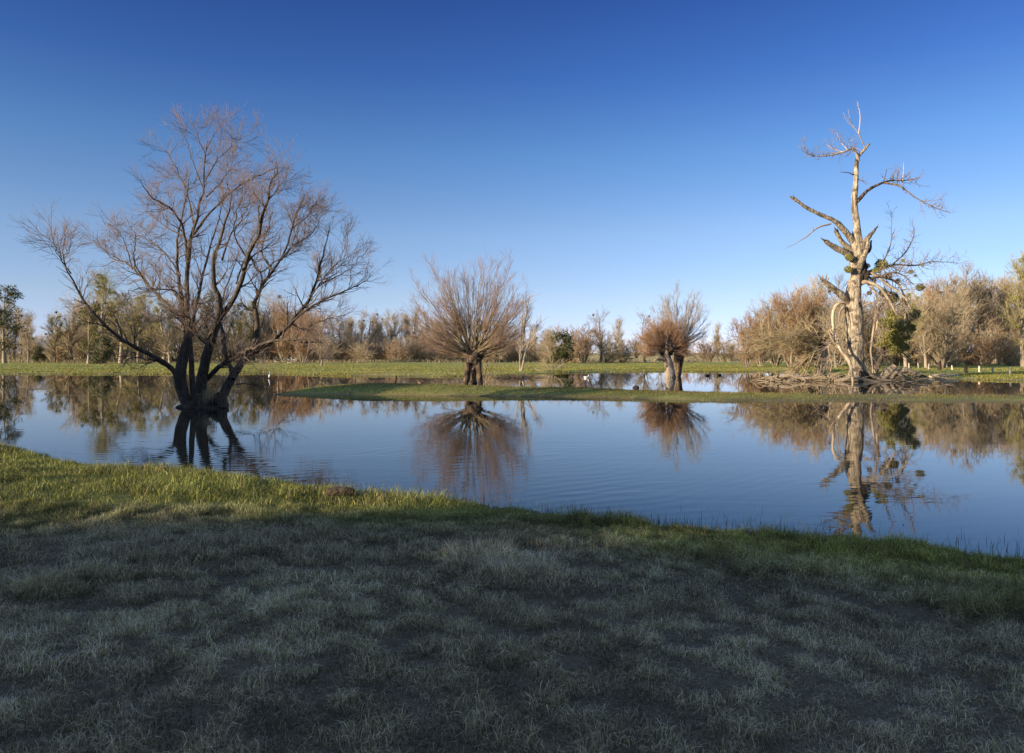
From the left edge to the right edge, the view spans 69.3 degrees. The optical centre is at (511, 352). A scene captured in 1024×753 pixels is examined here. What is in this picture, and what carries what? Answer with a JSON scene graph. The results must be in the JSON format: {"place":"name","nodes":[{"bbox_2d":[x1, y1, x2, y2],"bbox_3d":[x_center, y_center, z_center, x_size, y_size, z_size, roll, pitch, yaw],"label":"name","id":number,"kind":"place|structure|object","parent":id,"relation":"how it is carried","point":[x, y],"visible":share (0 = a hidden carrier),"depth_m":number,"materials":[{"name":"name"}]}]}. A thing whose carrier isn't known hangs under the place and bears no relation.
{"place":"outdoors","nodes":[
{"label":"outdoors","id":0,"kind":"place"},
{"bbox_2d":[0,372,1023,557],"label":"water","id":1,"kind":"structure","parent":0,"point":[937,472],"depth_m":14.71,"materials":[{"name":"blue liquid"}]},
{"bbox_2d":[10,101,394,410],"bbox_3d":[-9.783,-3.083,25.298,10.540,10.800,11.518,0,0,-23],"label":"flooded tree","id":2,"kind":"object","parent":1,"relation":"in","point":[197,397],"visible":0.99,"depth_m":23.89,"materials":[{"name":"brown plant"}]},
{"bbox_2d":[0,353,1023,752],"bbox_3d":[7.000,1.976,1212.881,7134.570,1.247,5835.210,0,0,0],"label":"ground","id":3,"kind":"structure","parent":0,"point":[574,661],"depth_m":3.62,"materials":[{"name":"plant"}]},
{"bbox_2d":[0,339,25,359],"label":"bare shrub","id":4,"kind":"object","parent":3,"relation":"on","point":[15,354],"visible":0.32,"depth_m":130.48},
{"bbox_2d":[0,284,26,362],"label":"ivy tree","id":5,"kind":"object","parent":3,"relation":"on","point":[4,320],"visible":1,"depth_m":111.82,"materials":[{"name":"green plant"}]},
{"bbox_2d":[5,302,30,353],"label":"bare tree","id":6,"kind":"object","parent":3,"relation":"on","point":[16,335],"visible":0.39,"depth_m":150.00,"materials":[{"name":"green plant"}]},
{"bbox_2d":[17,308,37,362],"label":"bare tree","id":7,"kind":"object","parent":3,"relation":"on","point":[27,322],"visible":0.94,"depth_m":117.87,"materials":[{"name":"brown plant"}]},
{"bbox_2d":[16,339,43,359],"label":"bare tree","id":8,"kind":"object","parent":3,"relation":"on","point":[25,355],"visible":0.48,"depth_m":125.32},
{"bbox_2d":[13,332,51,361],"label":"bare shrub","id":9,"kind":"object","parent":3,"relation":"on","point":[34,344],"visible":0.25,"depth_m":127.19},
{"bbox_2d":[31,344,46,361],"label":"evergreen bush","id":10,"kind":"object","parent":3,"relation":"on","point":[37,356],"visible":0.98,"depth_m":119.56,"materials":[{"name":"green plant"}]},
{"bbox_2d":[37,334,67,360],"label":"bare shrub","id":11,"kind":"object","parent":3,"relation":"on","point":[50,355],"visible":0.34,"depth_m":124.82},
{"bbox_2d":[38,313,72,362],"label":"bare tree","id":12,"kind":"object","parent":3,"relation":"on","point":[53,352],"visible":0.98,"depth_m":119.85,"materials":[{"name":"brown plant"}]},
{"bbox_2d":[35,326,90,361],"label":"bare shrub","id":13,"kind":"object","parent":3,"relation":"on","point":[62,357],"visible":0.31,"depth_m":125.86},
{"bbox_2d":[50,290,97,362],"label":"bare tree","id":14,"kind":"object","parent":3,"relation":"on","point":[71,336],"visible":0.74,"depth_m":121.49,"materials":[{"name":"brown plant"}]},
{"bbox_2d":[65,327,95,361],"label":"bare tree","id":15,"kind":"object","parent":3,"relation":"on","point":[84,356],"visible":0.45,"depth_m":124.32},
{"bbox_2d":[75,300,101,363],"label":"bare tree","id":16,"kind":"object","parent":3,"relation":"on","point":[90,337],"visible":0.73,"depth_m":108.02,"materials":[{"name":"brown plant"}]},
{"bbox_2d":[88,334,116,363],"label":"evergreen bush","id":17,"kind":"object","parent":3,"relation":"on","point":[103,353],"visible":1,"depth_m":103.50,"materials":[{"name":"green plant"}]},
{"bbox_2d":[74,267,144,362],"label":"bare tree","id":18,"kind":"object","parent":3,"relation":"on","point":[102,294],"visible":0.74,"depth_m":111.62,"materials":[{"name":"brown plant"}]},
{"bbox_2d":[91,322,145,361],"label":"bare shrub","id":19,"kind":"object","parent":3,"relation":"on","point":[114,357],"visible":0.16,"depth_m":125.14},
{"bbox_2d":[98,287,144,362],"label":"bare tree","id":20,"kind":"object","parent":3,"relation":"on","point":[128,319],"visible":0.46,"depth_m":115.83,"materials":[{"name":"brown plant"}]},
{"bbox_2d":[116,290,152,361],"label":"bare tree","id":21,"kind":"object","parent":3,"relation":"on","point":[139,320],"visible":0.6,"depth_m":123.65,"materials":[{"name":"brown plant"}]},
{"bbox_2d":[137,333,177,359],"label":"bare shrub","id":22,"kind":"object","parent":3,"relation":"on","point":[152,350],"visible":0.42,"depth_m":126.83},
{"bbox_2d":[139,295,181,359],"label":"bare tree","id":23,"kind":"object","parent":3,"relation":"on","point":[157,325],"visible":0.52,"depth_m":121.69,"materials":[{"name":"brown plant"}]},
{"bbox_2d":[153,298,181,362],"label":"bare tree","id":24,"kind":"object","parent":3,"relation":"on","point":[168,344],"visible":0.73,"depth_m":117.57,"materials":[{"name":"brown plant"}]},
{"bbox_2d":[144,323,200,361],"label":"bare shrub","id":25,"kind":"object","parent":3,"relation":"on","point":[175,358],"visible":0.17,"depth_m":129.78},
{"bbox_2d":[193,290,219,350],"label":"bare tree","id":26,"kind":"object","parent":3,"relation":"on","point":[201,312],"visible":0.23,"depth_m":126.06,"materials":[{"name":"brown plant"}]},
{"bbox_2d":[193,330,229,361],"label":"bare shrub","id":27,"kind":"object","parent":3,"relation":"on","point":[202,346],"visible":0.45,"depth_m":123.77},
{"bbox_2d":[212,329,244,361],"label":"bare shrub","id":28,"kind":"object","parent":3,"relation":"on","point":[222,354],"visible":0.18,"depth_m":130.38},
{"bbox_2d":[224,301,249,362],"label":"bare tree","id":29,"kind":"object","parent":3,"relation":"on","point":[238,330],"visible":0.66,"depth_m":121.84,"materials":[{"name":"brown plant"}]},
{"bbox_2d":[239,298,269,361],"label":"bare tree","id":30,"kind":"object","parent":3,"relation":"on","point":[250,314],"visible":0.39,"depth_m":125.34,"materials":[{"name":"brown plant"}]},
{"bbox_2d":[239,326,286,361],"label":"bare shrub","id":31,"kind":"object","parent":3,"relation":"on","point":[263,356],"visible":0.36,"depth_m":125.01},
{"bbox_2d":[245,288,288,361],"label":"bare tree","id":32,"kind":"object","parent":3,"relation":"on","point":[272,320],"visible":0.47,"depth_m":127.08,"materials":[{"name":"brown plant"}]},
{"bbox_2d":[267,301,313,362],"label":"bare tree","id":33,"kind":"object","parent":3,"relation":"on","point":[284,349],"visible":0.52,"depth_m":120.87,"materials":[{"name":"plant"}]},
{"bbox_2d":[279,312,325,363],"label":"bare tree","id":34,"kind":"object","parent":3,"relation":"on","point":[303,347],"visible":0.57,"depth_m":109.89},
{"bbox_2d":[310,315,332,365],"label":"bare tree","id":35,"kind":"object","parent":3,"relation":"on","point":[323,348],"visible":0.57,"depth_m":81.92,"materials":[{"name":"brown plant"}]},
{"bbox_2d":[314,337,347,361],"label":"bare shrub","id":36,"kind":"object","parent":3,"relation":"on","point":[334,348],"visible":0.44,"depth_m":124.47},
{"bbox_2d":[327,487,354,495],"bbox_3d":[-1.895,1.536,8.199,0.292,0.111,0.103,0,0,0],"label":"log","id":37,"kind":"object","parent":3,"relation":"on","point":[340,490],"visible":0.94,"depth_m":8.16,"materials":[{"name":"brown wood"}]},
{"bbox_2d":[331,313,352,360],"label":"bare tree","id":38,"kind":"object","parent":3,"relation":"on","point":[341,328],"visible":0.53,"depth_m":129.72,"materials":[{"name":"brown plant"}]},
{"bbox_2d":[330,335,362,361],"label":"bare shrub","id":39,"kind":"object","parent":3,"relation":"on","point":[345,357],"visible":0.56,"depth_m":126.20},
{"bbox_2d":[336,332,373,360],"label":"bare shrub","id":40,"kind":"object","parent":3,"relation":"on","point":[351,339],"visible":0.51,"depth_m":126.47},
{"bbox_2d":[345,339,376,361],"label":"bare shrub","id":41,"kind":"object","parent":3,"relation":"on","point":[364,355],"visible":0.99,"depth_m":123.61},
{"bbox_2d":[353,342,384,361],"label":"bare shrub","id":42,"kind":"object","parent":3,"relation":"on","point":[376,348],"visible":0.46,"depth_m":127.05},
{"bbox_2d":[358,308,384,358],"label":"bare tree","id":43,"kind":"object","parent":3,"relation":"on","point":[372,334],"visible":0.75,"depth_m":130.82,"materials":[{"name":"brown plant"}]},
{"bbox_2d":[372,319,383,354],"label":"bare tree","id":44,"kind":"object","parent":3,"relation":"on","point":[377,326],"visible":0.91,"depth_m":130.66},
{"bbox_2d":[370,337,401,360],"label":"bare shrub","id":45,"kind":"object","parent":3,"relation":"on","point":[378,343],"visible":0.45,"depth_m":128.47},
{"bbox_2d":[386,311,404,354],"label":"bare tree","id":46,"kind":"object","parent":3,"relation":"on","point":[395,324],"visible":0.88,"depth_m":134.96,"materials":[{"name":"brown plant"}]},
{"bbox_2d":[381,338,416,360],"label":"bare shrub","id":47,"kind":"object","parent":3,"relation":"on","point":[393,354],"visible":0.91,"depth_m":122.43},
{"bbox_2d":[385,336,422,361],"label":"bare shrub","id":48,"kind":"object","parent":3,"relation":"on","point":[408,354],"visible":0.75,"depth_m":123.13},
{"bbox_2d":[401,313,410,343],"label":"bare tree","id":49,"kind":"object","parent":3,"relation":"on","point":[407,322],"visible":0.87,"depth_m":137.32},
{"bbox_2d":[404,334,434,361],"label":"bare shrub","id":50,"kind":"object","parent":3,"relation":"on","point":[418,356],"visible":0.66,"depth_m":124.80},
{"bbox_2d":[422,336,460,361],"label":"bare shrub","id":51,"kind":"object","parent":3,"relation":"on","point":[437,355],"visible":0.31,"depth_m":123.63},
{"bbox_2d":[398,249,536,383],"bbox_3d":[-2.554,-2.201,43.458,8.524,8.383,5.590,0,0,0],"label":"pollard willow","id":52,"kind":"object","parent":3,"relation":"on","point":[473,354],"visible":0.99,"depth_m":43.02,"materials":[{"name":"brown plant"}]},
{"bbox_2d":[482,357,500,381],"bbox_3d":[-1.371,1.330,45.781,1.440,2.768,0.878,0,0,0],"label":"shrub","id":53,"kind":"object","parent":3,"relation":"on","point":[487,365],"visible":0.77,"depth_m":45.90,"materials":[{"name":"brown plant"}]},
{"bbox_2d":[478,337,511,362],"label":"bare shrub","id":54,"kind":"object","parent":3,"relation":"on","point":[496,356],"visible":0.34,"depth_m":122.07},
{"bbox_2d":[12,455,994,720],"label":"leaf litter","id":55,"kind":"object","parent":3,"relation":"on","point":[480,593],"visible":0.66,"depth_m":4.33,"materials":[{"name":"brown plant"}]},
{"bbox_2d":[500,340,524,361],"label":"bare shrub","id":56,"kind":"object","parent":3,"relation":"on","point":[514,353],"visible":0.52,"depth_m":127.62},
{"bbox_2d":[512,340,541,361],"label":"bare shrub","id":57,"kind":"object","parent":3,"relation":"on","point":[529,353],"visible":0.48,"depth_m":127.34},
{"bbox_2d":[511,294,546,370],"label":"young tree","id":58,"kind":"object","parent":3,"relation":"on","point":[521,357],"visible":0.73,"depth_m":66.91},
{"bbox_2d":[528,341,557,361],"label":"bare shrub","id":59,"kind":"object","parent":3,"relation":"on","point":[540,353],"visible":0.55,"depth_m":124.38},
{"bbox_2d":[537,325,558,358],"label":"bare tree","id":60,"kind":"object","parent":3,"relation":"on","point":[548,340],"visible":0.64,"depth_m":115.50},
{"bbox_2d":[534,353,566,371],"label":"shrub","id":61,"kind":"object","parent":3,"relation":"on","point":[559,366],"visible":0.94,"depth_m":66.30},
{"bbox_2d":[546,329,578,363],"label":"evergreen bush","id":62,"kind":"object","parent":3,"relation":"on","point":[564,351],"visible":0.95,"depth_m":107.08,"materials":[{"name":"green plant"}]},
{"bbox_2d":[545,322,598,362],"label":"bare shrub","id":63,"kind":"object","parent":3,"relation":"on","point":[582,328],"visible":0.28,"depth_m":115.52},
{"bbox_2d":[568,320,605,362],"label":"bare shrub","id":64,"kind":"object","parent":3,"relation":"on","point":[582,353],"visible":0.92,"depth_m":111.63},
{"bbox_2d":[586,304,613,361],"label":"bare tree","id":65,"kind":"object","parent":3,"relation":"on","point":[599,338],"visible":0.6,"depth_m":121.87,"materials":[{"name":"brown plant"}]},
{"bbox_2d":[592,336,633,362],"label":"bare shrub","id":66,"kind":"object","parent":3,"relation":"on","point":[614,350],"visible":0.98,"depth_m":111.55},
{"bbox_2d":[610,315,626,361],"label":"bare tree","id":67,"kind":"object","parent":3,"relation":"on","point":[619,324],"visible":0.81,"depth_m":129.94,"materials":[{"name":"brown plant"}]},
{"bbox_2d":[610,340,635,362],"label":"bare shrub","id":68,"kind":"object","parent":3,"relation":"on","point":[629,352],"visible":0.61,"depth_m":113.81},
{"bbox_2d":[239,385,1023,555],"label":"water grass","id":69,"kind":"structure","parent":3,"relation":"on","point":[552,509],"depth_m":7.86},
{"bbox_2d":[632,306,656,361],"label":"bare tree","id":70,"kind":"object","parent":3,"relation":"on","point":[636,342],"visible":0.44,"depth_m":119.83,"materials":[{"name":"brown plant"}]},
{"bbox_2d":[267,382,1023,402],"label":"island grass","id":71,"kind":"structure","parent":3,"relation":"on","point":[703,394],"depth_m":31.25,"materials":[{"name":"plant"}]},
{"bbox_2d":[632,313,700,377],"bbox_3d":[11.276,-0.657,54.517,5.116,5.093,3.440,0,0,0],"label":"pollard willow","id":72,"kind":"object","parent":3,"relation":"on","point":[661,344],"visible":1,"depth_m":54.14,"materials":[{"name":"brown plant"}]},
{"bbox_2d":[642,279,713,376],"bbox_3d":[12.521,-1.909,55.984,5.689,7.621,3.948,0,0,0],"label":"pollard willow","id":73,"kind":"object","parent":3,"relation":"on","point":[677,363],"visible":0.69,"depth_m":55.81,"materials":[{"name":"brown plant"}]},
{"bbox_2d":[689,337,730,361],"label":"bare shrub","id":74,"kind":"object","parent":3,"relation":"on","point":[708,352],"visible":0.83,"depth_m":137.13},
{"bbox_2d":[712,320,722,361],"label":"bare tree","id":75,"kind":"object","parent":3,"relation":"on","point":[717,336],"visible":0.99,"depth_m":127.95,"materials":[{"name":"brown plant"}]},
{"bbox_2d":[712,339,741,360],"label":"bare shrub","id":76,"kind":"object","parent":3,"relation":"on","point":[731,355],"visible":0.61,"depth_m":136.73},
{"bbox_2d":[727,315,772,366],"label":"bare tree","id":77,"kind":"object","parent":3,"relation":"on","point":[747,362],"visible":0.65,"depth_m":83.70,"materials":[{"name":"plant"}]},
{"bbox_2d":[738,308,782,365],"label":"bare tree","id":78,"kind":"object","parent":3,"relation":"on","point":[761,362],"visible":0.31,"depth_m":86.63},
{"bbox_2d":[747,290,785,365],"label":"bare tree","id":79,"kind":"object","parent":3,"relation":"on","point":[773,356],"visible":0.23,"depth_m":89.55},
{"bbox_2d":[718,300,846,375],"bbox_3d":[19.624,-0.606,51.901,11.259,6.656,6.554,0,0,0],"label":"fallen willow","id":80,"kind":"object","parent":3,"relation":"on","point":[791,339],"visible":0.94,"depth_m":51.45,"materials":[{"name":"brown wood"}]},
{"bbox_2d":[770,287,827,366],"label":"bare tree","id":81,"kind":"object","parent":3,"relation":"on","point":[794,311],"visible":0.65,"depth_m":83.39,"materials":[{"name":"plant"}]},
{"bbox_2d":[766,286,833,365],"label":"bare tree","id":82,"kind":"object","parent":3,"relation":"on","point":[812,314],"visible":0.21,"depth_m":86.65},
{"bbox_2d":[782,275,845,364],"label":"bare tree","id":83,"kind":"object","parent":3,"relation":"on","point":[825,310],"visible":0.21,"depth_m":89.45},
{"bbox_2d":[798,272,836,364],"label":"bare tree","id":84,"kind":"object","parent":3,"relation":"on","point":[811,290],"visible":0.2,"depth_m":97.56,"materials":[{"name":"brown plant"}]},
{"bbox_2d":[814,298,847,367],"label":"bare tree","id":85,"kind":"object","parent":3,"relation":"on","point":[841,321],"visible":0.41,"depth_m":75.83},
{"bbox_2d":[828,272,848,364],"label":"bare tree","id":86,"kind":"object","parent":3,"relation":"on","point":[839,282],"visible":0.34,"depth_m":97.48,"materials":[{"name":"brown plant"}]},
{"bbox_2d":[749,358,955,381],"bbox_3d":[22.043,1.192,47.895,14.673,2.091,5.000,0,0,0],"label":"driftwood pile","id":87,"kind":"object","parent":3,"relation":"on","point":[907,372],"visible":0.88,"depth_m":46.92,"materials":[{"name":"brown wood"}]},
{"bbox_2d":[834,291,894,367],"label":"bare tree","id":88,"kind":"object","parent":3,"relation":"on","point":[867,338],"visible":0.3,"depth_m":79.80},
{"bbox_2d":[785,101,970,381],"bbox_3d":[23.416,-6.794,46.833,13.370,18.534,4.627,0,0,-15],"label":"dead tree","id":89,"kind":"object","parent":3,"relation":"on","point":[856,252],"visible":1,"depth_m":46.63,"materials":[{"name":"wood"}]},
{"bbox_2d":[864,302,921,372],"bbox_3d":[26.123,-1.157,51.174,5.112,5.508,2.937,0,0,0],"label":"mistletoe tree","id":90,"kind":"object","parent":3,"relation":"on","point":[894,336],"visible":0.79,"depth_m":50.67,"materials":[{"name":"green plant"}]},
{"bbox_2d":[875,328,920,364],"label":"bare shrub","id":91,"kind":"object","parent":3,"relation":"on","point":[895,362],"visible":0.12,"depth_m":91.45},
{"bbox_2d":[886,290,930,366],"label":"bare tree","id":92,"kind":"object","parent":3,"relation":"on","point":[915,324],"visible":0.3,"depth_m":73.81,"materials":[{"name":"brown plant"}]},
{"bbox_2d":[893,332,932,365],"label":"bare shrub","id":93,"kind":"object","parent":3,"relation":"on","point":[916,360],"visible":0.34,"depth_m":90.47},
{"bbox_2d":[899,286,948,367],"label":"bare tree","id":94,"kind":"object","parent":3,"relation":"on","point":[922,329],"visible":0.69,"depth_m":79.82,"materials":[{"name":"brown plant"}]},
{"bbox_2d":[905,324,970,365],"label":"bare shrub","id":95,"kind":"object","parent":3,"relation":"on","point":[934,361],"visible":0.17,"depth_m":89.66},
{"bbox_2d":[919,337,975,365],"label":"bare shrub","id":96,"kind":"object","parent":3,"relation":"on","point":[956,358],"visible":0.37,"depth_m":88.62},
{"bbox_2d":[921,276,974,362],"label":"bare tree","id":97,"kind":"object","parent":3,"relation":"on","point":[931,292],"visible":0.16,"depth_m":110.51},
{"bbox_2d":[912,283,986,367],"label":"bare tree","id":98,"kind":"object","parent":3,"relation":"on","point":[945,341],"visible":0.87,"depth_m":79.09,"materials":[{"name":"plant"}]},
{"bbox_2d":[933,269,974,364],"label":"bare tree","id":99,"kind":"object","parent":3,"relation":"on","point":[952,281],"visible":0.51,"depth_m":91.58,"materials":[{"name":"brown plant"}]},
{"bbox_2d":[953,260,984,364],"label":"bare tree","id":100,"kind":"object","parent":3,"relation":"on","point":[971,295],"visible":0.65,"depth_m":94.86,"materials":[{"name":"brown plant"}]},
{"bbox_2d":[943,316,1008,364],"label":"bare shrub","id":101,"kind":"object","parent":3,"relation":"on","point":[977,337],"visible":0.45,"depth_m":94.10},
{"bbox_2d":[959,268,998,364],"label":"bare tree","id":102,"kind":"object","parent":3,"relation":"on","point":[981,311],"visible":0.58,"depth_m":95.49,"materials":[{"name":"brown plant"}]},
{"bbox_2d":[956,327,1012,365],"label":"bare shrub","id":103,"kind":"object","parent":3,"relation":"on","point":[988,351],"visible":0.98,"depth_m":89.14,"materials":[{"name":"plant"}]},
{"bbox_2d":[973,275,1003,364],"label":"bare tree","id":104,"kind":"object","parent":3,"relation":"on","point":[991,291],"visible":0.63,"depth_m":96.18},
{"bbox_2d":[963,278,1023,363],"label":"bare tree","id":105,"kind":"object","parent":3,"relation":"on","point":[998,323],"visible":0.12,"depth_m":104.71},
{"bbox_2d":[989,278,1009,363],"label":"bare tree","id":106,"kind":"object","parent":3,"relation":"on","point":[997,308],"visible":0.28,"depth_m":101.93,"materials":[{"name":"brown plant"}]},
{"bbox_2d":[985,332,1019,365],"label":"bare shrub","id":107,"kind":"object","parent":3,"relation":"on","point":[1012,357],"visible":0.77,"depth_m":89.27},
{"bbox_2d":[987,278,1023,362],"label":"bare tree","id":108,"kind":"object","parent":3,"relation":"on","point":[1005,309],"visible":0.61,"depth_m":96.88,"materials":[{"name":"brown plant"}]},
{"bbox_2d":[990,319,1020,364],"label":"bare shrub","id":109,"kind":"object","parent":3,"relation":"on","point":[1017,337],"visible":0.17,"depth_m":94.67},
{"bbox_2d":[996,248,1023,366],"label":"bare tree","id":110,"kind":"object","parent":3,"relation":"on","point":[1020,332],"visible":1,"depth_m":83.90,"materials":[{"name":"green plant"}]},
{"bbox_2d":[0,357,1023,380],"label":"meadow grass","id":111,"kind":"structure","parent":0,"point":[996,375],"depth_m":73.56,"materials":[{"name":"plant"}]},
{"bbox_2d":[0,0,1023,352],"label":"sky","id":112,"kind":"structure","parent":0,"point":[621,152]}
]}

